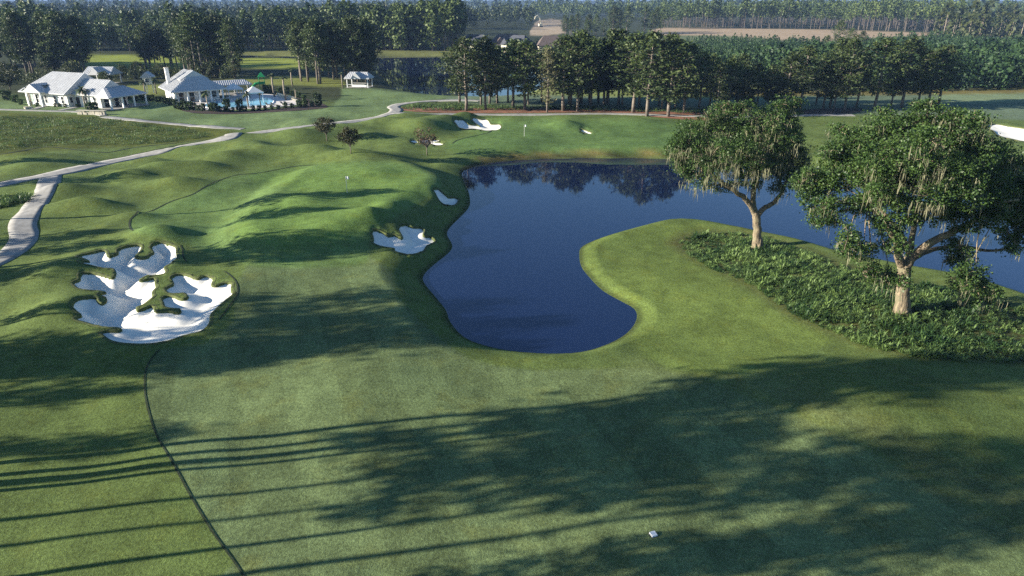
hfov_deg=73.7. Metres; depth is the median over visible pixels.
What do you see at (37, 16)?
pine tree
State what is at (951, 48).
pine tree
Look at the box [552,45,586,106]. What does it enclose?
pine tree
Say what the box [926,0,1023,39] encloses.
forest
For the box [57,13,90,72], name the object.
pine tree
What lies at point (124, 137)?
meadow grass
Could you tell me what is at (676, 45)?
pine tree
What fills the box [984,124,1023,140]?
sand bunker
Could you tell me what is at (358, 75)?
gazebo
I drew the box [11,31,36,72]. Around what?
pine tree
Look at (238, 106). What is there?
shrub
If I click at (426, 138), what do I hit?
young tree
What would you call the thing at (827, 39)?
pine tree
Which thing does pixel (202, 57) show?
pine tree
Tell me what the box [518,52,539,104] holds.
pine tree
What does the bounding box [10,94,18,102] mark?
shrub
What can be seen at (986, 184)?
oak tree
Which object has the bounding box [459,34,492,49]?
house
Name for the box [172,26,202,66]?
pine tree
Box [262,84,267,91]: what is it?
shrub
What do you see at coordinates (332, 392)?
ground
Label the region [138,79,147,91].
palm tree
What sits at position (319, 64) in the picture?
pine tree
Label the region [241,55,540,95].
lake water
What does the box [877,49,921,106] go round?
pine tree
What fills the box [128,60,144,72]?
bushy tree
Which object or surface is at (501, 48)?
pine tree
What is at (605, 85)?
pine tree
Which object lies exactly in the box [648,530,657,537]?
yardage plate
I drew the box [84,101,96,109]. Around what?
shrub
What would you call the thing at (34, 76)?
undergrowth
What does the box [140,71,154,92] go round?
lookout tower
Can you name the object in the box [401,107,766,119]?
pine straw bed
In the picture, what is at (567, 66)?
pine tree
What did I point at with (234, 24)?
pine tree
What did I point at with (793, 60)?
pine tree
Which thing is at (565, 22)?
pine tree
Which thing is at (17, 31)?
pine tree
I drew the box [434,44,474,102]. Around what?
pine tree
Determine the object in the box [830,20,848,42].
pine tree
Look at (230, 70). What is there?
bushy tree
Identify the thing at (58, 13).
pine tree
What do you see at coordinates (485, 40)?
pine tree
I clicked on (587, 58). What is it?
pine tree
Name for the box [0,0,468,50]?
forest
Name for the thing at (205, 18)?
pine tree
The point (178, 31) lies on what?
pine tree
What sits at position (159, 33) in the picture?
pine tree
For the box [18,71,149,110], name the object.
clubhouse
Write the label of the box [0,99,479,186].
cart path
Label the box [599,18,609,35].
pine tree
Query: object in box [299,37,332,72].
pine tree
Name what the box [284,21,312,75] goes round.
pine tree
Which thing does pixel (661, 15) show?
pine tree
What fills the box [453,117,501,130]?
sand bunker
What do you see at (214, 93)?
window
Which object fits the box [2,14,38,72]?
pine tree
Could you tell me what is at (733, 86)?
bushy tree
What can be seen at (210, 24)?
pine tree
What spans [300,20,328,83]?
pine tree
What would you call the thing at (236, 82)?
pool pavilion
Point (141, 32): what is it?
pine tree
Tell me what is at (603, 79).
pine tree
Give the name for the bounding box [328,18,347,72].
pine tree
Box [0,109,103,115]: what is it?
footpath
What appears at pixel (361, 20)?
pine tree
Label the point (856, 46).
pine tree
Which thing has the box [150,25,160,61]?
pine tree
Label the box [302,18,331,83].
pine tree
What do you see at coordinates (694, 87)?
pine tree
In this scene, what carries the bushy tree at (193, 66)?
on the ground at (332, 392)
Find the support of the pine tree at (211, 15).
on the ground at (332, 392)
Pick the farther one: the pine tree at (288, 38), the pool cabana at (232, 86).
the pine tree at (288, 38)
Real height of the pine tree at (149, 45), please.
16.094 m
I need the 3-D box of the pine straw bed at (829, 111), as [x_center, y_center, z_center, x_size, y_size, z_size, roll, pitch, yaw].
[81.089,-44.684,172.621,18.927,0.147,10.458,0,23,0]
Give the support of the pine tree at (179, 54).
on the ground at (332, 392)
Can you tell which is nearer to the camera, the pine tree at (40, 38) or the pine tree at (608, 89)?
the pine tree at (608, 89)
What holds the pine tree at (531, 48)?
on the ground at (332, 392)
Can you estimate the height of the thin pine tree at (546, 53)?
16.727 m
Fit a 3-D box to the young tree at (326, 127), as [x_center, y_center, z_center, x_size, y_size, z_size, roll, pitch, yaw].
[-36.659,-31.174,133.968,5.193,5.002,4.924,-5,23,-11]
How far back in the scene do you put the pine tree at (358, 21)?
232.53 m
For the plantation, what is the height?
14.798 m
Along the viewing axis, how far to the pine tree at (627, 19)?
574.01 m
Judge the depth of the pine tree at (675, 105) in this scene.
172.16 m
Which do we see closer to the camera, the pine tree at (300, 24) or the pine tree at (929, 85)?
the pine tree at (929, 85)
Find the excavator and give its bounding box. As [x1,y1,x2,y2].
[534,15,542,26]
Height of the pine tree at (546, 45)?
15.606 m
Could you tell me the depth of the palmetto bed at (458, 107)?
177.14 m
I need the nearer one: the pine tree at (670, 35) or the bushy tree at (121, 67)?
the pine tree at (670, 35)
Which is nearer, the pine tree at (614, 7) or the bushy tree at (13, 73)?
the bushy tree at (13, 73)
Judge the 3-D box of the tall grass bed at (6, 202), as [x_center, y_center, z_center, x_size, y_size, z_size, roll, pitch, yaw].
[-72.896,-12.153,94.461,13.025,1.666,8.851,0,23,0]
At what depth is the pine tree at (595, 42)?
175.81 m
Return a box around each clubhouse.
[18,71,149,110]
[158,67,226,104]
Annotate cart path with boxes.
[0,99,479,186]
[0,174,61,265]
[391,112,854,117]
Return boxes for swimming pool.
[205,97,274,108]
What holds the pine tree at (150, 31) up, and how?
on the ground at (332, 392)
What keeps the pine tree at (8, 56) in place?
on the ground at (332, 392)
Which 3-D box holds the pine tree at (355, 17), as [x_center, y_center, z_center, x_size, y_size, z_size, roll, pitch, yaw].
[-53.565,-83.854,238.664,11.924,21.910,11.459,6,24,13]
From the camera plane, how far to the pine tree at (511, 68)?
185.08 m
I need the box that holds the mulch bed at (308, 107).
[179,95,327,113]
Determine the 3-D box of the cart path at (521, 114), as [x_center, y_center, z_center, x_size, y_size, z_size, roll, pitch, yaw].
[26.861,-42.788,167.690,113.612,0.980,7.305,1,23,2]
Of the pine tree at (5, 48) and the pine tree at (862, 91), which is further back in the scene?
the pine tree at (5, 48)
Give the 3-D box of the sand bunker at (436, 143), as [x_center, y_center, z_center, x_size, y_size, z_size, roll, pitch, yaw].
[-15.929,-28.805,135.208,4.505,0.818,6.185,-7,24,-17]
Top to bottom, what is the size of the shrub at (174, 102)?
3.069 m
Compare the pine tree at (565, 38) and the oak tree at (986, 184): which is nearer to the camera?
the oak tree at (986, 184)
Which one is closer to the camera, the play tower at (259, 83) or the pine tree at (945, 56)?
the pine tree at (945, 56)
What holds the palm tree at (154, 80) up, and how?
on the ground at (332, 392)
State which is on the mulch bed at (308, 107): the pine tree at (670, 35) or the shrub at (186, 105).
the shrub at (186, 105)
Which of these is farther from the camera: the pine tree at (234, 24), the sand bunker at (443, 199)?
the pine tree at (234, 24)
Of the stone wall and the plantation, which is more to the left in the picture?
the stone wall
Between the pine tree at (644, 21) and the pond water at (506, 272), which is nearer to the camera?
the pond water at (506, 272)
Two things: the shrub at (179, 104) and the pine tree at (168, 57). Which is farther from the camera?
the pine tree at (168, 57)
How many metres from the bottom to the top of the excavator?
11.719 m
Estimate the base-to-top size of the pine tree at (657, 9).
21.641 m
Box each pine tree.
[0,9,34,68]
[0,9,38,74]
[0,16,36,73]
[0,21,16,63]
[0,24,16,65]
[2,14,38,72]
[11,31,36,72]
[19,11,35,65]
[26,11,61,67]
[27,19,66,66]
[30,19,46,70]
[36,12,76,64]
[43,9,75,61]
[44,18,76,67]
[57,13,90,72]
[57,17,97,70]
[75,15,94,68]
[127,25,144,63]
[130,26,149,67]
[130,34,153,64]
[133,21,152,63]
[137,29,155,67]
[139,27,168,63]
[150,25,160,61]
[153,28,166,66]
[155,28,175,66]
[158,31,174,66]
[162,12,186,68]
[166,34,196,64]
[168,15,193,69]
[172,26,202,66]
[173,10,201,69]
[177,10,206,75]
[191,42,207,74]
[193,14,212,75]
[194,21,213,75]
[195,19,227,76]
[199,17,215,75]
[201,13,224,71]
[204,16,238,66]
[209,16,249,63]
[215,19,245,78]
[279,26,306,80]
[283,16,299,77]
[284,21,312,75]
[287,18,311,81]
[298,16,336,74]
[299,31,334,71]
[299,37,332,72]
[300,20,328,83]
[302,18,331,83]
[322,19,339,79]
[324,19,340,78]
[326,22,346,79]
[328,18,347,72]
[329,25,350,79]
[330,15,371,82]
[332,14,353,79]
[337,24,374,81]
[340,15,363,79]
[344,16,384,66]
[349,21,384,82]
[350,17,376,81]
[356,15,382,80]
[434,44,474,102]
[436,34,491,110]
[456,35,515,109]
[462,39,496,104]
[466,51,509,103]
[480,46,508,103]
[481,45,515,102]
[492,38,533,107]
[495,42,517,101]
[496,38,552,109]
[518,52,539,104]
[528,44,556,103]
[529,55,553,101]
[532,34,599,110]
[535,47,562,112]
[551,34,575,103]
[552,29,598,103]
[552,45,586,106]
[554,29,610,110]
[560,15,569,34]
[561,17,570,33]
[561,30,598,103]
[568,15,575,30]
[568,36,617,106]
[574,13,582,28]
[582,14,593,32]
[584,20,590,31]
[590,13,602,35]
[593,51,626,103]
[595,27,630,97]
[595,37,610,101]
[596,39,623,104]
[598,42,617,102]
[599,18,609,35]
[599,30,666,112]
[600,26,632,104]
[607,5,620,27]
[608,29,691,116]
[609,7,624,26]
[611,10,624,29]
[612,52,632,104]
[614,31,656,106]
[622,5,634,30]
[637,5,650,31]
[642,34,706,116]
[648,11,657,27]
[652,51,678,109]
[654,6,662,29]
[654,11,666,31]
[660,32,686,103]
[660,51,693,109]
[665,40,715,112]
[684,51,719,108]
[699,54,730,105]
[704,54,754,100]
[704,62,736,109]
[727,53,754,102]
[735,67,767,106]
[746,62,769,104]
[749,63,792,108]
[762,51,821,100]
[783,42,836,109]
[787,52,809,103]
[807,52,830,104]
[812,58,849,108]
[816,37,860,106]
[818,52,856,109]
[823,34,876,110]
[823,35,830,45]
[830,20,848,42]
[843,28,857,38]
[851,56,874,106]
[854,36,919,109]
[857,30,867,44]
[875,35,941,107]
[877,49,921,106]
[906,49,952,101]
[911,47,968,98]
[929,43,973,103]
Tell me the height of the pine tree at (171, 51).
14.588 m
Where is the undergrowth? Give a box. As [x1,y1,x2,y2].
[2,63,239,83]
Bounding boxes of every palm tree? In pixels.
[75,86,89,106]
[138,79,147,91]
[149,77,160,93]
[201,90,212,102]
[241,91,251,107]
[267,73,275,96]
[279,75,287,99]
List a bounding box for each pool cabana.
[226,83,243,97]
[244,86,263,100]
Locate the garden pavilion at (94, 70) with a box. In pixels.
[83,66,122,82]
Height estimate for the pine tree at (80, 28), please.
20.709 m
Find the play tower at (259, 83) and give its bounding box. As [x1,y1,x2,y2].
[252,72,264,86]
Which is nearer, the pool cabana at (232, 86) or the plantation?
the pool cabana at (232, 86)
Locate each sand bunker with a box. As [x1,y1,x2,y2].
[68,240,235,344]
[370,223,436,255]
[421,139,444,145]
[431,187,459,205]
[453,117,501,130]
[579,128,592,133]
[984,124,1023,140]
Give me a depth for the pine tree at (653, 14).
559.74 m
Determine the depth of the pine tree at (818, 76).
180.89 m
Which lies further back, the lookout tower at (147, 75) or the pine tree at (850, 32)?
the pine tree at (850, 32)
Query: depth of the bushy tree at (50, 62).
251.64 m
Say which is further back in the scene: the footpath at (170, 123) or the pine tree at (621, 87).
the pine tree at (621, 87)
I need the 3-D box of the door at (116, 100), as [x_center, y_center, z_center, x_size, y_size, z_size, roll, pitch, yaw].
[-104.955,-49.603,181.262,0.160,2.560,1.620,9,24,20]
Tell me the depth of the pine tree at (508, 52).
173.68 m
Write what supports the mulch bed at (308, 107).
on the ground at (332, 392)
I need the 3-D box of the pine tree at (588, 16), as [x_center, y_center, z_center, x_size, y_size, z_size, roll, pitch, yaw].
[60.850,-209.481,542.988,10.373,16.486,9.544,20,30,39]
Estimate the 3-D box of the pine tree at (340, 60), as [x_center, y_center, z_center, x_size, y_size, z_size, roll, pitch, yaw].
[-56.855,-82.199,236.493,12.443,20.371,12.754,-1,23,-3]
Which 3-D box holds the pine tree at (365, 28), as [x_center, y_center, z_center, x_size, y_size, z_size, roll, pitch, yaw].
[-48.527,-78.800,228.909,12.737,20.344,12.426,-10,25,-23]
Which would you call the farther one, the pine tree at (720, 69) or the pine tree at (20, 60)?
the pine tree at (20, 60)
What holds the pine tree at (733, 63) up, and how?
on the ground at (332, 392)
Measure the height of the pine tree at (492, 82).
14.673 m
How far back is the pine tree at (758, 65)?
180.74 m
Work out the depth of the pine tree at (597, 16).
533.59 m
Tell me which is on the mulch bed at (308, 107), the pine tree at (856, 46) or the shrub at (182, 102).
the shrub at (182, 102)
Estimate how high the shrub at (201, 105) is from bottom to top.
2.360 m
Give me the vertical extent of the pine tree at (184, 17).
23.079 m
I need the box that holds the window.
[211,90,216,96]
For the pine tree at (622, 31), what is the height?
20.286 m
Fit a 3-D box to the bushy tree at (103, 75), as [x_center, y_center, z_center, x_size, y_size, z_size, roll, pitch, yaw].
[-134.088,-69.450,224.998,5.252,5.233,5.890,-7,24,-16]
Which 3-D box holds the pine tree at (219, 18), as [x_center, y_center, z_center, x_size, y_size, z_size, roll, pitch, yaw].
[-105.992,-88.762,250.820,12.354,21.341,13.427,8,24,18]
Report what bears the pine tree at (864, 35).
on the ground at (332, 392)
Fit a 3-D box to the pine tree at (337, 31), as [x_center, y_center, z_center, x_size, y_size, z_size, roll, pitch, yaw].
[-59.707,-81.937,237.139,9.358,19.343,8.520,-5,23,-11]
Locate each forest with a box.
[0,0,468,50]
[0,0,535,35]
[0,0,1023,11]
[531,0,1023,16]
[659,0,967,32]
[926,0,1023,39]
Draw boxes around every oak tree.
[662,92,817,248]
[784,93,1023,317]
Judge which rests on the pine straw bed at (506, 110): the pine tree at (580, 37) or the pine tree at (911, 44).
the pine tree at (580, 37)
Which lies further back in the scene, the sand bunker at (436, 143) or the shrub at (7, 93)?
the shrub at (7, 93)
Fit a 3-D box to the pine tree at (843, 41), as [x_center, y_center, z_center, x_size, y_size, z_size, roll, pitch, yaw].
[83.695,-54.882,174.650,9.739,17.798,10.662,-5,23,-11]
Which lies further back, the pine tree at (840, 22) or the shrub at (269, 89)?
the pine tree at (840, 22)
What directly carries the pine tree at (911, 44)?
on the ground at (332, 392)
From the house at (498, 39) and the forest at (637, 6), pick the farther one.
the forest at (637, 6)
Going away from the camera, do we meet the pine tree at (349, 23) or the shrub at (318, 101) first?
the shrub at (318, 101)
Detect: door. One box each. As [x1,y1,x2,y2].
[75,96,81,106]
[103,99,109,107]
[113,98,119,105]
[178,92,184,100]
[189,92,195,101]
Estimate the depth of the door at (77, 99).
180.20 m
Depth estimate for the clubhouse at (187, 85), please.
187.03 m
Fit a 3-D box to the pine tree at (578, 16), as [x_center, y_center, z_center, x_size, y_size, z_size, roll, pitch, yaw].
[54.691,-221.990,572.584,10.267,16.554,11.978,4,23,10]
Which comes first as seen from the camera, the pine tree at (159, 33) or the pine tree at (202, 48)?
the pine tree at (202, 48)
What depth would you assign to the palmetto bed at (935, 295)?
63.37 m
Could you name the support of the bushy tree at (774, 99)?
on the ground at (332, 392)
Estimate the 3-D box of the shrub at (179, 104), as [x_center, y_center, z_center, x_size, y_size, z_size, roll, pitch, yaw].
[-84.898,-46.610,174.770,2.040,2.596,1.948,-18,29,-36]
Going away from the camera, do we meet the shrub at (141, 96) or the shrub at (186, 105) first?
the shrub at (186, 105)
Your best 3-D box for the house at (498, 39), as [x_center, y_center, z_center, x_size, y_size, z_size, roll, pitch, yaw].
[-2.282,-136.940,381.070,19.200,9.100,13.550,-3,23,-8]
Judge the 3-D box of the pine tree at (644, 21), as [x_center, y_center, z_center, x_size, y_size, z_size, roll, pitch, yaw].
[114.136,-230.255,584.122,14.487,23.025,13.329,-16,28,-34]
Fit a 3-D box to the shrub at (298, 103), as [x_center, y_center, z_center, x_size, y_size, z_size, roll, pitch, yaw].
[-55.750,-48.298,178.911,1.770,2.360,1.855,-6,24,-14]
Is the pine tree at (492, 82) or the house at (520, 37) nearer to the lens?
the pine tree at (492, 82)
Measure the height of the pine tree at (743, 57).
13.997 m
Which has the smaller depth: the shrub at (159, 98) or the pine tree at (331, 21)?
the shrub at (159, 98)
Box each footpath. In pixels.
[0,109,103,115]
[101,116,243,129]
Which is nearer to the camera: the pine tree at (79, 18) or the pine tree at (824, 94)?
the pine tree at (824, 94)
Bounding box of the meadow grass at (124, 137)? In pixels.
[0,115,211,150]
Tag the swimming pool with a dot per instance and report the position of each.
(254, 102)
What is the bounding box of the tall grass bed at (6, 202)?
[0,192,33,207]
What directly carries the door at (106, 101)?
in the clubhouse at (62, 87)
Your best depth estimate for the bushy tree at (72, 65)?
245.16 m
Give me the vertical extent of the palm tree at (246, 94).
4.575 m
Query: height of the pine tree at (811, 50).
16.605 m
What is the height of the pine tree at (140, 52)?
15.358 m
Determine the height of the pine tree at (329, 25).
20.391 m
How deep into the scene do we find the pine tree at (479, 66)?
178.02 m
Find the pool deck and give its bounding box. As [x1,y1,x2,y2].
[193,94,295,109]
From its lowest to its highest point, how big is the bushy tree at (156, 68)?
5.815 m
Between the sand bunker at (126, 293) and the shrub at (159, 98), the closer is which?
the sand bunker at (126, 293)
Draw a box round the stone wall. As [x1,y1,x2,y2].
[76,110,106,114]
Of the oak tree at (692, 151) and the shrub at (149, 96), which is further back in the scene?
the shrub at (149, 96)
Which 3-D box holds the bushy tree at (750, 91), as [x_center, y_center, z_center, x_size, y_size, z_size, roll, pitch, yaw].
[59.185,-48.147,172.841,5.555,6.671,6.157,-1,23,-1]
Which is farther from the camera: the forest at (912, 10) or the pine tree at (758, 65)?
the forest at (912, 10)
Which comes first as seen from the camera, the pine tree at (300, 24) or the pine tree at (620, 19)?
the pine tree at (300, 24)
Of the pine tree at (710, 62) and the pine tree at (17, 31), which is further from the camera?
the pine tree at (17, 31)
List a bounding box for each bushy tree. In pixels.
[0,60,25,89]
[37,53,62,71]
[61,58,83,72]
[96,69,113,79]
[116,62,128,78]
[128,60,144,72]
[148,63,164,75]
[188,59,207,73]
[202,58,220,77]
[223,61,242,78]
[712,79,739,101]
[734,85,757,104]
[759,75,786,107]
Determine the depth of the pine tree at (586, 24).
517.11 m
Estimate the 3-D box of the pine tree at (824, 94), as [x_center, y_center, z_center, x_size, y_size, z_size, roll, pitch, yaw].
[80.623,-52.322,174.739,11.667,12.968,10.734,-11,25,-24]
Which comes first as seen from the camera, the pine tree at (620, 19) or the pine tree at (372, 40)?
the pine tree at (372, 40)
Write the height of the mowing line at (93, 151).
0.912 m
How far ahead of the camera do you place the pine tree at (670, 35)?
179.53 m
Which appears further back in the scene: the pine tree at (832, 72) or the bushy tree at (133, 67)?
the bushy tree at (133, 67)
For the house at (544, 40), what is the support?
on the ground at (332, 392)
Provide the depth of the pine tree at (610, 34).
177.97 m
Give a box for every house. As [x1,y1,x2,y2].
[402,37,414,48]
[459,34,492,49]
[492,34,517,46]
[500,35,535,51]
[536,35,560,52]
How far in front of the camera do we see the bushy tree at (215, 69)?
245.28 m
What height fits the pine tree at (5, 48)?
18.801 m
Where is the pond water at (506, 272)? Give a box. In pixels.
[423,158,1023,353]
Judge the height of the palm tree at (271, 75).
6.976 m
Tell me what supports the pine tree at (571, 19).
on the ground at (332, 392)
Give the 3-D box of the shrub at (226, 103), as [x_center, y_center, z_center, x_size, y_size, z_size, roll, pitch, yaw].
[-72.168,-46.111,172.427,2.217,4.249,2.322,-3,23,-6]
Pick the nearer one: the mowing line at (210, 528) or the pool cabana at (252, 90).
the mowing line at (210, 528)
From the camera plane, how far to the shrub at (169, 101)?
182.09 m
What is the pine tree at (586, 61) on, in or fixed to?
on the ground at (332, 392)
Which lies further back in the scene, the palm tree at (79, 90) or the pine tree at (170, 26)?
the pine tree at (170, 26)
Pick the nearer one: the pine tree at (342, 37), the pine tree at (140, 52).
the pine tree at (342, 37)
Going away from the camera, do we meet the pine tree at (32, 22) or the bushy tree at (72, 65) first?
the bushy tree at (72, 65)
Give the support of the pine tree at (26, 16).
on the ground at (332, 392)
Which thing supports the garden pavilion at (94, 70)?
on the ground at (332, 392)
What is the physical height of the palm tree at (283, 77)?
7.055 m
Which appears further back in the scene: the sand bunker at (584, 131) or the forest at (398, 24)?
the forest at (398, 24)
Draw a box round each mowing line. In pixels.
[0,132,247,181]
[4,139,206,153]
[128,165,304,230]
[144,349,244,575]
[219,271,237,318]
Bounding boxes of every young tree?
[312,116,338,140]
[333,126,362,153]
[413,126,438,154]
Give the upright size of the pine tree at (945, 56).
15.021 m
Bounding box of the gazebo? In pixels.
[344,72,373,87]
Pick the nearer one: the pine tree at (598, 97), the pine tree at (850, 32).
the pine tree at (598, 97)
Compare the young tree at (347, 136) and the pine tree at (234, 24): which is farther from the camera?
the pine tree at (234, 24)
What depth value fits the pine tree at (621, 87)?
181.66 m
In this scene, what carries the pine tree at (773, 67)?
on the ground at (332, 392)
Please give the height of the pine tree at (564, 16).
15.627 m
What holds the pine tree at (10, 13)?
on the ground at (332, 392)
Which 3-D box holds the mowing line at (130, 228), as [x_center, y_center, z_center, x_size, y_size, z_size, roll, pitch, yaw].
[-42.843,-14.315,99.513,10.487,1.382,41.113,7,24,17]
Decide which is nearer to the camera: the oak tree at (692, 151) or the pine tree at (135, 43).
the oak tree at (692, 151)
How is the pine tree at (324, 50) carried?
on the ground at (332, 392)
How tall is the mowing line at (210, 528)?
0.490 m
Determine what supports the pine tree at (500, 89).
on the ground at (332, 392)
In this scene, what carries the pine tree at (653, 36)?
on the pine straw bed at (506, 110)
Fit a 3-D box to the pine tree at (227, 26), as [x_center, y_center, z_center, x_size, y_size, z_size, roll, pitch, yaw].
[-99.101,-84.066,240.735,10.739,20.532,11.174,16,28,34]
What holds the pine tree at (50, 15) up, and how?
on the ground at (332, 392)
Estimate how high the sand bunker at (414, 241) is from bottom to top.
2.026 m
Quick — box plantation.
[654,30,1023,90]
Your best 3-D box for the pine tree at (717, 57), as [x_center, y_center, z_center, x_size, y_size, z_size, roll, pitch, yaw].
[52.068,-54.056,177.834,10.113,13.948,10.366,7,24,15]
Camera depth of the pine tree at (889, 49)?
170.41 m
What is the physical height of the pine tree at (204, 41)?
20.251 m
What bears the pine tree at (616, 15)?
on the ground at (332, 392)
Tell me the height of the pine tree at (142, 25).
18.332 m
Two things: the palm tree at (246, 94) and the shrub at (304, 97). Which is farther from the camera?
the shrub at (304, 97)
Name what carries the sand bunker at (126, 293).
on the ground at (332, 392)
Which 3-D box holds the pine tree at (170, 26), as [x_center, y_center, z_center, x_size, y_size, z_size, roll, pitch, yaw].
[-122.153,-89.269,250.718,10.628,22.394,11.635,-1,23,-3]
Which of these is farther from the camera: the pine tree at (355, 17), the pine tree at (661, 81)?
the pine tree at (355, 17)
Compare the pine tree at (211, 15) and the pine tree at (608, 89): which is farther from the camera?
the pine tree at (211, 15)
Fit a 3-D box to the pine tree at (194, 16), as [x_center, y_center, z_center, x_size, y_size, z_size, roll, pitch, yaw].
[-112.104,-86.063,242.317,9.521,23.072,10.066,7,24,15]
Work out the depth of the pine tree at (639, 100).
175.72 m
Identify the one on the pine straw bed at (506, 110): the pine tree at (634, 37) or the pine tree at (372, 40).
the pine tree at (634, 37)
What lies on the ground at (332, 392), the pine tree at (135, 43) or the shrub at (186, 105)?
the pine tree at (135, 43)
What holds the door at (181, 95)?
in the clubhouse at (187, 85)
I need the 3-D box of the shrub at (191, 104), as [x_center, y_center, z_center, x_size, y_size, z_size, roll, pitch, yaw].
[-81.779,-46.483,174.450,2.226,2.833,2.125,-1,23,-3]
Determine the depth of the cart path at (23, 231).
85.43 m
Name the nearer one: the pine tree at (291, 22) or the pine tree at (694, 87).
the pine tree at (694, 87)
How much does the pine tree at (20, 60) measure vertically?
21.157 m
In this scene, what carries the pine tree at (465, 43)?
on the pine straw bed at (506, 110)
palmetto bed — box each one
[402,101,748,112]
[679,229,1023,363]
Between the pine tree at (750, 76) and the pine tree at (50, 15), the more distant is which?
the pine tree at (50, 15)
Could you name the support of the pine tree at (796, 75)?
on the ground at (332, 392)
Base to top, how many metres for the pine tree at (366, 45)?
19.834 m
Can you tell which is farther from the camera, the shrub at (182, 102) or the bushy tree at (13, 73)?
the bushy tree at (13, 73)
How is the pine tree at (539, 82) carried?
on the ground at (332, 392)
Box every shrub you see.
[0,89,11,100]
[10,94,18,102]
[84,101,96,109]
[138,94,147,99]
[146,94,154,100]
[154,96,161,101]
[166,98,174,104]
[172,98,177,108]
[176,101,184,109]
[180,100,186,109]
[184,103,189,109]
[187,101,195,109]
[199,103,205,110]
[209,102,217,111]
[221,97,230,111]
[235,97,242,110]
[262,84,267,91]
[266,84,273,91]
[296,100,302,106]
[300,94,306,100]
[313,92,321,106]
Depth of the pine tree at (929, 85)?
179.83 m
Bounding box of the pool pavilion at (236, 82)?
[213,79,251,95]
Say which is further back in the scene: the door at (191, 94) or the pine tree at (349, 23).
the pine tree at (349, 23)
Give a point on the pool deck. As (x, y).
(277, 99)
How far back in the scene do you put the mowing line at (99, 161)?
124.29 m
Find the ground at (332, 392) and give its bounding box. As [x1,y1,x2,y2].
[0,0,1023,575]
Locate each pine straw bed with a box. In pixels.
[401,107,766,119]
[798,108,862,113]
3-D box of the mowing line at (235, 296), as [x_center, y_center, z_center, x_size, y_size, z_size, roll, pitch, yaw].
[-26.804,0.328,64.907,1.544,0.341,12.623,-8,24,-18]
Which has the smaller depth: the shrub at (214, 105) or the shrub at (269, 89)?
the shrub at (214, 105)

